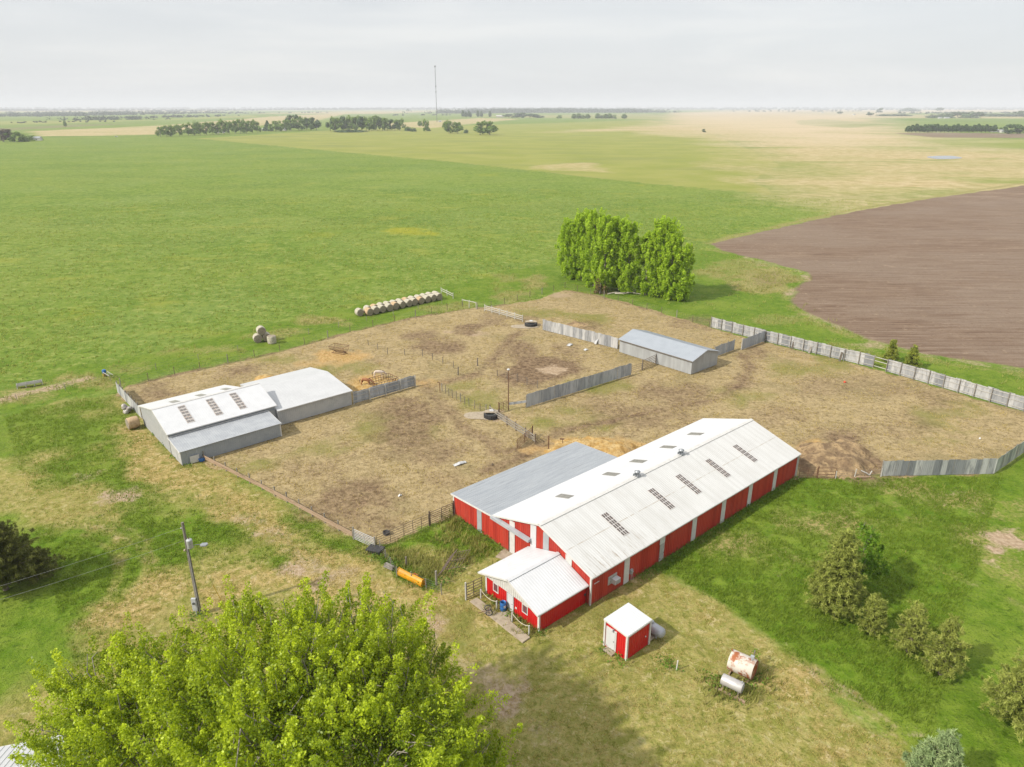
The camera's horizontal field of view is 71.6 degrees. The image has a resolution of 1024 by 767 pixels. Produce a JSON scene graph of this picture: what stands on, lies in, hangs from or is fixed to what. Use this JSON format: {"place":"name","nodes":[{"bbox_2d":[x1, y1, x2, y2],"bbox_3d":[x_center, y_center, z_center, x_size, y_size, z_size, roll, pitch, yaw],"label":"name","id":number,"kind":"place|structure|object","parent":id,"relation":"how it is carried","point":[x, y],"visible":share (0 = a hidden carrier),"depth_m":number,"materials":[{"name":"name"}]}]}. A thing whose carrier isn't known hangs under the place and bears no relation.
{"place":"outdoors","nodes":[
{"label":"outdoors","id":0,"kind":"place"},
{"bbox_2d":[0,735,87,766],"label":"house","id":1,"kind":"structure","parent":0,"point":[6,751],"depth_m":47.66,"materials":[{"name":"white paint"}]},
{"bbox_2d":[0,108,1023,766],"bbox_3d":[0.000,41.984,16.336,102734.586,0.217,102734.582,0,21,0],"label":"ground","id":2,"kind":"structure","parent":0,"point":[932,266],"depth_m":133.38,"materials":[{"name":"plant"}]},
{"bbox_2d":[0,129,15,141],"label":"bushy tree","id":3,"kind":"object","parent":2,"relation":"on","point":[3,137],"visible":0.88,"depth_m":975.28,"materials":[{"name":"grey plant"}]},
{"bbox_2d":[3,131,25,141],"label":"bushy tree","id":4,"kind":"object","parent":2,"relation":"on","point":[13,135],"visible":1,"depth_m":975.66,"materials":[{"name":"green plant"}]},
{"bbox_2d":[0,519,49,590],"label":"juniper tree","id":5,"kind":"object","parent":2,"relation":"on","point":[14,551],"visible":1,"depth_m":69.51,"materials":[{"name":"green plant"}]},
{"bbox_2d":[16,379,42,388],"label":"feed bunk","id":6,"kind":"object","parent":2,"relation":"on","point":[34,382],"visible":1,"depth_m":122.56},
{"bbox_2d":[6,545,66,585],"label":"juniper shrub","id":7,"kind":"object","parent":2,"relation":"on","point":[42,561],"visible":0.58,"depth_m":71.52,"materials":[{"name":"green plant"}]},
{"bbox_2d":[121,404,132,413],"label":"twine bundle","id":8,"kind":"object","parent":2,"relation":"on","point":[126,409],"visible":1,"depth_m":111.57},
{"bbox_2d":[116,380,142,418],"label":"tin fence","id":9,"kind":"object","parent":2,"relation":"on","point":[127,398],"visible":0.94,"depth_m":114.36,"materials":[{"name":"grey metal"}]},
{"bbox_2d":[125,416,139,428],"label":"hay bale","id":10,"kind":"object","parent":2,"relation":"on","point":[132,422],"visible":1,"depth_m":106.04},
{"bbox_2d":[3,597,278,766],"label":"cottonwood","id":11,"kind":"object","parent":2,"relation":"on","point":[139,737],"visible":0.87,"depth_m":42.10,"materials":[{"name":"green plant"}]},
{"bbox_2d":[154,126,165,135],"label":"shelterbelt tree","id":12,"kind":"object","parent":2,"relation":"on","point":[160,130],"visible":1,"depth_m":1138.71,"materials":[{"name":"green plant"}]},
{"bbox_2d":[187,122,198,134],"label":"shelterbelt tree","id":13,"kind":"object","parent":2,"relation":"on","point":[195,129],"visible":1,"depth_m":1197.60,"materials":[{"name":"green plant"}]},
{"bbox_2d":[181,522,207,613],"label":"power pole","id":14,"kind":"object","parent":2,"relation":"on","point":[195,603],"visible":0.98,"depth_m":65.78,"materials":[{"name":"grey wood"}]},
{"bbox_2d":[201,121,210,133],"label":"shelterbelt tree","id":15,"kind":"object","parent":2,"relation":"on","point":[206,127],"visible":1,"depth_m":1219.85,"materials":[{"name":"green plant"}]},
{"bbox_2d":[3,302,438,399],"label":"wire fence","id":16,"kind":"object","parent":2,"relation":"on","point":[200,356],"visible":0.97,"depth_m":134.59,"materials":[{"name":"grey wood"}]},
{"bbox_2d":[138,367,351,464],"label":"grey barn","id":17,"kind":"structure","parent":2,"relation":"on","point":[215,421],"depth_m":104.51,"materials":[{"name":"metal"}]},
{"bbox_2d":[240,119,251,132],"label":"shelterbelt tree","id":18,"kind":"object","parent":2,"relation":"on","point":[245,125],"visible":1,"depth_m":1289.80,"materials":[{"name":"green plant"}]},
{"bbox_2d":[131,570,392,766],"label":"cottonwood","id":19,"kind":"object","parent":2,"relation":"on","point":[251,707],"visible":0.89,"depth_m":39.11,"materials":[{"name":"green plant"}]},
{"bbox_2d":[261,332,269,341],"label":"hay bale","id":20,"kind":"object","parent":2,"relation":"on","point":[265,335],"visible":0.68,"depth_m":145.73},
{"bbox_2d":[256,325,265,334],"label":"hay bale","id":21,"kind":"object","parent":20,"relation":"on","point":[260,330],"visible":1,"depth_m":144.95},
{"bbox_2d":[267,335,275,343],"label":"hay bale","id":22,"kind":"object","parent":2,"relation":"on","point":[271,339],"visible":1,"depth_m":144.41},
{"bbox_2d":[268,120,282,130],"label":"leafy tree","id":23,"kind":"object","parent":2,"relation":"on","point":[276,126],"visible":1,"depth_m":1393.07,"materials":[{"name":"green plant"}]},
{"bbox_2d":[202,451,352,537],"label":"plank fence","id":24,"kind":"object","parent":2,"relation":"on","point":[311,512],"visible":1,"depth_m":87.01,"materials":[{"name":"brown wood"}]},
{"bbox_2d":[119,302,454,386],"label":"wire fence","id":25,"kind":"object","parent":2,"relation":"on","point":[274,345],"visible":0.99,"depth_m":139.13,"materials":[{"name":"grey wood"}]},
{"bbox_2d":[285,114,297,129],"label":"farmyard tree","id":26,"kind":"object","parent":2,"relation":"on","point":[289,117],"visible":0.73,"depth_m":1452.36,"materials":[{"name":"green plant"}]},
{"bbox_2d":[291,116,305,129],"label":"farmyard tree","id":27,"kind":"object","parent":2,"relation":"on","point":[299,119],"visible":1,"depth_m":1447.16,"materials":[{"name":"green plant"}]},
{"bbox_2d":[350,115,360,129],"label":"shelterbelt tree","id":28,"kind":"object","parent":2,"relation":"on","point":[352,119],"visible":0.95,"depth_m":1420.30,"materials":[{"name":"green plant"}]},
{"bbox_2d":[352,527,375,544],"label":"tube gate","id":29,"kind":"structure","parent":2,"relation":"on","point":[354,534],"depth_m":78.34,"materials":[{"name":"grey metal"}]},
{"bbox_2d":[366,115,377,129],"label":"shelterbelt tree","id":30,"kind":"object","parent":2,"relation":"on","point":[373,120],"visible":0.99,"depth_m":1419.12,"materials":[{"name":"green plant"}]},
{"bbox_2d":[349,377,398,390],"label":"straw heap","id":31,"kind":"object","parent":2,"relation":"on","point":[362,386],"visible":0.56,"depth_m":123.03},
{"bbox_2d":[367,373,397,386],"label":"ring feeder","id":32,"kind":"object","parent":31,"relation":"on","point":[381,379],"visible":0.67,"depth_m":123.50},
{"bbox_2d":[365,544,384,554],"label":"trough lid","id":33,"kind":"object","parent":2,"relation":"on","point":[373,548],"visible":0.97,"depth_m":76.76,"materials":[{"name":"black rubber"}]},
{"bbox_2d":[250,571,511,766],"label":"cottonwood","id":34,"kind":"object","parent":2,"relation":"on","point":[414,704],"visible":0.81,"depth_m":41.59,"materials":[{"name":"green plant"}]},
{"bbox_2d":[353,376,415,403],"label":"tin fence","id":35,"kind":"object","parent":2,"relation":"on","point":[383,389],"visible":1,"depth_m":118.70,"materials":[{"name":"metal"}]},
{"bbox_2d":[376,525,403,544],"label":"corral fence","id":36,"kind":"object","parent":2,"relation":"on","point":[390,534],"visible":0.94,"depth_m":78.49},
{"bbox_2d":[379,540,441,594],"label":"wire fence","id":37,"kind":"object","parent":2,"relation":"on","point":[409,572],"visible":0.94,"depth_m":72.65,"materials":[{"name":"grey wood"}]},
{"bbox_2d":[397,567,424,586],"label":"plough blade","id":38,"kind":"object","parent":2,"relation":"on","point":[413,578],"visible":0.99,"depth_m":71.99,"materials":[{"name":"yellow paint"}]},
{"bbox_2d":[403,514,428,535],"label":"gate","id":39,"kind":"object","parent":2,"relation":"on","point":[416,523],"visible":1,"depth_m":80.61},
{"bbox_2d":[428,501,454,525],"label":"corral gate","id":40,"kind":"structure","parent":2,"relation":"on","point":[452,509],"depth_m":82.52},
{"bbox_2d":[367,704,522,766],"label":"cottonwood","id":41,"kind":"object","parent":2,"relation":"on","point":[488,757],"visible":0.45,"depth_m":43.37,"materials":[{"name":"green plant"}]},
{"bbox_2d":[442,120,454,132],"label":"pasture tree","id":42,"kind":"object","parent":2,"relation":"on","point":[446,125],"visible":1,"depth_m":1286.16,"materials":[{"name":"green plant"}]},
{"bbox_2d":[444,549,469,569],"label":"leaning gate","id":43,"kind":"structure","parent":2,"relation":"on","point":[457,559],"depth_m":75.00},
{"bbox_2d":[452,122,463,131],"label":"pasture tree","id":44,"kind":"object","parent":2,"relation":"on","point":[457,128],"visible":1,"depth_m":1283.93,"materials":[{"name":"green plant"}]},
{"bbox_2d":[441,383,486,410],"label":"wire fence","id":45,"kind":"object","parent":2,"relation":"on","point":[461,397],"visible":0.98,"depth_m":115.90,"materials":[{"name":"brown wood"}]},
{"bbox_2d":[465,577,481,599],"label":"corral gate","id":46,"kind":"structure","parent":2,"relation":"on","point":[466,592],"depth_m":69.71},
{"bbox_2d":[148,432,800,704],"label":"weeds","id":47,"kind":"object","parent":2,"relation":"on","point":[686,544],"visible":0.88,"depth_m":74.57,"materials":[{"name":"green plant"}]},
{"bbox_2d":[473,122,485,133],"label":"pasture tree","id":48,"kind":"object","parent":2,"relation":"on","point":[477,129],"visible":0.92,"depth_m":1218.30,"materials":[{"name":"green plant"}]},
{"bbox_2d":[464,411,502,419],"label":"concrete apron","id":49,"kind":"object","parent":2,"relation":"on","point":[475,415],"visible":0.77,"depth_m":111.09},
{"bbox_2d":[484,409,497,419],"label":"tyre tank","id":50,"kind":"object","parent":49,"relation":"on","point":[489,414],"visible":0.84,"depth_m":109.95,"materials":[{"name":"black rubber"}]},
{"bbox_2d":[480,120,498,134],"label":"pasture tree","id":51,"kind":"object","parent":2,"relation":"on","point":[489,128],"visible":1,"depth_m":1214.36,"materials":[{"name":"green plant"}]},
{"bbox_2d":[21,431,967,766],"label":"short dry grass","id":52,"kind":"structure","parent":2,"relation":"on","point":[467,627],"depth_m":65.81,"materials":[{"name":"plant"}]},
{"bbox_2d":[470,597,529,642],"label":"concrete walk","id":53,"kind":"structure","parent":2,"relation":"on","point":[500,618],"depth_m":66.55,"materials":[{"name":"concrete"}]},
{"bbox_2d":[3,393,1003,743],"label":"long grass","id":54,"kind":"structure","parent":2,"relation":"on","point":[687,561],"depth_m":77.75,"materials":[{"name":"plant"}]},
{"bbox_2d":[484,304,522,321],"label":"rail fence","id":55,"kind":"object","parent":2,"relation":"on","point":[514,317],"visible":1,"depth_m":163.60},
{"bbox_2d":[496,549,511,558],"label":"concrete pad","id":56,"kind":"object","parent":2,"relation":"on","point":[503,554],"visible":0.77,"depth_m":76.56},
{"bbox_2d":[0,191,1017,409],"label":"pasture tussocks","id":57,"kind":"object","parent":2,"relation":"on","point":[233,249],"visible":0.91,"depth_m":236.32,"materials":[{"name":"plant"}]},
{"bbox_2d":[0,106,1023,122],"bbox_3d":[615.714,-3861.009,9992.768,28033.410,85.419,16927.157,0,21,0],"label":"woods","id":58,"kind":"object","parent":2,"relation":"on","point":[100,111],"visible":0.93,"depth_m":9773.02,"materials":[{"name":"plant"}]},
{"bbox_2d":[489,405,535,443],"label":"rail fence","id":59,"kind":"object","parent":2,"relation":"on","point":[507,421],"visible":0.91,"depth_m":105.98,"materials":[{"name":"brown wood"}]},
{"bbox_2d":[517,425,532,447],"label":"tube gate","id":60,"kind":"structure","parent":2,"relation":"on","point":[524,434],"depth_m":101.97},
{"bbox_2d":[511,324,538,328],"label":"concrete apron","id":61,"kind":"object","parent":2,"relation":"on","point":[519,326],"visible":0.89,"depth_m":156.13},
{"bbox_2d":[525,320,536,326],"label":"tyre tank","id":62,"kind":"object","parent":61,"relation":"on","point":[530,323],"visible":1,"depth_m":156.31,"materials":[{"name":"black rubber"}]},
{"bbox_2d":[478,546,588,631],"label":"red annex","id":63,"kind":"object","parent":2,"relation":"on","point":[540,588],"visible":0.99,"depth_m":67.62,"materials":[{"name":"metal"}]},
{"bbox_2d":[402,107,679,113],"bbox_3d":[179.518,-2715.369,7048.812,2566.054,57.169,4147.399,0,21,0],"label":"woods","id":64,"kind":"object","parent":2,"relation":"on","point":[551,110],"visible":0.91,"depth_m":5964.90,"materials":[{"name":"plant"}]},
{"bbox_2d":[554,216,580,279],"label":"poplar","id":65,"kind":"object","parent":2,"relation":"on","point":[565,235],"visible":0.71,"depth_m":196.06,"materials":[{"name":"green plant"}]},
{"bbox_2d":[351,509,785,719],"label":"tall weeds","id":66,"kind":"object","parent":2,"relation":"on","point":[430,572],"visible":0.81,"depth_m":74.93,"materials":[{"name":"green plant"}]},
{"bbox_2d":[124,298,1020,541],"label":"trampled stalks","id":67,"kind":"object","parent":2,"relation":"on","point":[513,443],"visible":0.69,"depth_m":117.02,"materials":[{"name":"beige plant"}]},
{"bbox_2d":[565,321,588,326],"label":"manure heap","id":68,"kind":"object","parent":2,"relation":"on","point":[576,324],"visible":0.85,"depth_m":157.23,"materials":[{"name":"soil"}]},
{"bbox_2d":[526,363,631,407],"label":"tin fence","id":69,"kind":"object","parent":2,"relation":"on","point":[553,392],"visible":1,"depth_m":119.93,"materials":[{"name":"grey metal"}]},
{"bbox_2d":[567,208,593,280],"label":"poplar","id":70,"kind":"object","parent":2,"relation":"on","point":[581,228],"visible":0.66,"depth_m":192.74,"materials":[{"name":"green plant"}]},
{"bbox_2d":[543,319,618,348],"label":"tin fence","id":71,"kind":"object","parent":2,"relation":"on","point":[578,333],"visible":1,"depth_m":147.11,"materials":[{"name":"metal"}]},
{"bbox_2d":[544,436,637,456],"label":"straw heap","id":72,"kind":"object","parent":2,"relation":"on","point":[616,448],"visible":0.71,"depth_m":100.09,"materials":[{"name":"plant"}]},
{"bbox_2d":[477,283,709,324],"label":"wire fence","id":73,"kind":"object","parent":2,"relation":"on","point":[590,293],"visible":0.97,"depth_m":173.88,"materials":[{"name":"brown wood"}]},
{"bbox_2d":[579,207,609,286],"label":"poplar","id":74,"kind":"object","parent":2,"relation":"on","point":[592,221],"visible":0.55,"depth_m":186.55,"materials":[{"name":"green plant"}]},
{"bbox_2d":[593,278,608,294],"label":"shrub","id":75,"kind":"object","parent":2,"relation":"on","point":[599,286],"visible":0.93,"depth_m":183.17,"materials":[{"name":"green plant"}]},
{"bbox_2d":[591,215,619,290],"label":"poplar","id":76,"kind":"object","parent":2,"relation":"on","point":[602,246],"visible":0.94,"depth_m":181.14,"materials":[{"name":"green plant"}]},
{"bbox_2d":[604,216,634,289],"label":"poplar","id":77,"kind":"object","parent":2,"relation":"on","point":[621,222],"visible":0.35,"depth_m":181.51,"materials":[{"name":"green plant"}]},
{"bbox_2d":[450,418,800,605],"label":"red barn","id":78,"kind":"structure","parent":2,"relation":"on","point":[603,524],"depth_m":80.81,"materials":[{"name":"metal"}]},
{"bbox_2d":[608,572,620,584],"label":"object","id":79,"kind":"structure","parent":78,"relation":"in","point":[614,579],"depth_m":69.98,"materials":[{"name":"white paint"}]},
{"bbox_2d":[603,603,652,660],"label":"red shed","id":80,"kind":"structure","parent":2,"relation":"on","point":[627,631],"depth_m":62.55,"materials":[{"name":"metal"}]},
{"bbox_2d":[615,214,642,293],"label":"poplar","id":81,"kind":"object","parent":2,"relation":"on","point":[630,241],"visible":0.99,"depth_m":179.35,"materials":[{"name":"green plant"}]},
{"bbox_2d":[631,230,660,295],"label":"poplar","id":82,"kind":"object","parent":2,"relation":"on","point":[643,283],"visible":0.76,"depth_m":179.34,"materials":[{"name":"green plant"}]},
{"bbox_2d":[644,215,680,297],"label":"poplar","id":83,"kind":"object","parent":2,"relation":"on","point":[662,226],"visible":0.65,"depth_m":175.69,"materials":[{"name":"green plant"}]},
{"bbox_2d":[618,329,720,373],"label":"galvanised shed","id":84,"kind":"structure","parent":2,"relation":"on","point":[682,356],"depth_m":132.69,"materials":[{"name":"grey metal"}]},
{"bbox_2d":[656,226,686,300],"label":"poplar","id":85,"kind":"object","parent":2,"relation":"on","point":[673,241],"visible":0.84,"depth_m":173.78,"materials":[{"name":"green plant"}]},
{"bbox_2d":[667,243,695,301],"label":"poplar","id":86,"kind":"object","parent":2,"relation":"on","point":[685,292],"visible":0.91,"depth_m":173.80,"materials":[{"name":"green plant"}]},
{"bbox_2d":[714,339,734,355],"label":"tin fence","id":87,"kind":"object","parent":2,"relation":"on","point":[724,346],"visible":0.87,"depth_m":138.86,"materials":[{"name":"grey metal"}]},
{"bbox_2d":[720,673,744,696],"bbox_3d":[18.165,24.739,58.538,1.870,1.410,1.000,15,26,34],"label":"fuel tank","id":88,"kind":"object","parent":2,"relation":"on","point":[733,683],"visible":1,"depth_m":58.21,"materials":[{"name":"silver metal"}]},
{"bbox_2d":[727,648,758,682],"bbox_3d":[19.526,23.658,60.117,2.241,2.300,1.760,15,26,34],"label":"fuel tank","id":89,"kind":"object","parent":2,"relation":"on","point":[742,664],"visible":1,"depth_m":59.57,"materials":[{"name":"metal"}]},
{"bbox_2d":[741,331,765,349],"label":"tin fence","id":90,"kind":"object","parent":2,"relation":"on","point":[757,338],"visible":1,"depth_m":143.19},
{"bbox_2d":[796,438,874,478],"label":"manure heap","id":91,"kind":"object","parent":2,"relation":"on","point":[846,457],"visible":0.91,"depth_m":95.56,"materials":[{"name":"soil"}]},
{"bbox_2d":[803,527,870,620],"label":"pine tree","id":92,"kind":"object","parent":2,"relation":"on","point":[835,591],"visible":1,"depth_m":65.20,"materials":[{"name":"green plant"}]},
{"bbox_2d":[710,316,1023,411],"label":"tin fence","id":93,"kind":"object","parent":2,"relation":"on","point":[995,395],"visible":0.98,"depth_m":128.91,"materials":[{"name":"grey metal"}]},
{"bbox_2d":[856,591,888,640],"bbox_3d":[32.819,20.851,64.438,2.672,4.800,3.019,20,29,41],"label":"pine tree","id":94,"kind":"object","parent":2,"relation":"on","point":[876,619],"visible":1,"depth_m":64.10,"materials":[{"name":"green plant"}]},
{"bbox_2d":[855,521,891,588],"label":"leafy tree","id":95,"kind":"object","parent":2,"relation":"on","point":[869,561],"visible":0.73,"depth_m":69.41,"materials":[{"name":"green plant"}]},
{"bbox_2d":[880,339,899,361],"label":"spruce tree","id":96,"kind":"object","parent":2,"relation":"on","point":[891,353],"visible":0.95,"depth_m":133.36,"materials":[{"name":"plant"}]},
{"bbox_2d":[883,599,930,657],"bbox_3d":[35.068,21.319,62.262,3.656,5.527,3.670,0,21,0],"label":"pine tree","id":97,"kind":"object","parent":2,"relation":"on","point":[911,633],"visible":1,"depth_m":61.79,"materials":[{"name":"green plant"}]},
{"bbox_2d":[902,344,923,367],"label":"spruce tree","id":98,"kind":"object","parent":2,"relation":"on","point":[912,357],"visible":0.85,"depth_m":129.91,"materials":[{"name":"plant"}]},
{"bbox_2d":[901,728,967,766],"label":"spruce tree","id":99,"kind":"object","parent":2,"relation":"on","point":[946,752],"visible":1,"depth_m":48.68,"materials":[{"name":"plant"}]},
{"bbox_2d":[915,613,972,680],"bbox_3d":[36.395,22.010,59.466,4.136,6.249,4.172,17,27,37],"label":"pine tree","id":100,"kind":"object","parent":2,"relation":"on","point":[947,659],"visible":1,"depth_m":59.13,"materials":[{"name":"green plant"}]},
{"bbox_2d":[880,441,1023,475],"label":"tin fence","id":101,"kind":"object","parent":2,"relation":"on","point":[943,467],"visible":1,"depth_m":92.81,"materials":[{"name":"grey metal"}]},
{"bbox_2d":[958,111,980,117],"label":"hazy tree","id":102,"kind":"object","parent":2,"relation":"on","point":[967,115],"visible":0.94,"depth_m":3101.30,"materials":[{"name":"grey plant"}]},
{"bbox_2d":[979,646,1023,742],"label":"pine tree","id":103,"kind":"object","parent":2,"relation":"on","point":[1009,702],"visible":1,"depth_m":54.33,"materials":[{"name":"green plant"}]},
{"bbox_2d":[1005,123,1023,133],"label":"tree","id":104,"kind":"object","parent":2,"relation":"on","point":[1017,127],"visible":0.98,"depth_m":1263.34,"materials":[{"name":"green plant"}]},
{"bbox_2d":[0,255,1023,497],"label":"rank grass","id":105,"kind":"structure","parent":0,"point":[313,321],"depth_m":162.16,"materials":[{"name":"plant"}]},
{"bbox_2d":[0,0,1023,107],"label":"sky","id":106,"kind":"structure","parent":0,"point":[54,53],"materials":[{"name":"white"}]},
{"bbox_2d":[651,620,665,638],"bbox_3d":[12.768,22.208,64.947,1.000,1.300,2.840,-18,27,-38],"label":"propane tank","id":107,"kind":"object","parent":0,"point":[658,630],"visible":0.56,"depth_m":64.12,"materials":[{"name":"silver metal"}]},
{"bbox_2d":[928,156,961,158],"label":"pond water","id":108,"kind":"structure","parent":0,"point":[944,157],"depth_m":677.57,"materials":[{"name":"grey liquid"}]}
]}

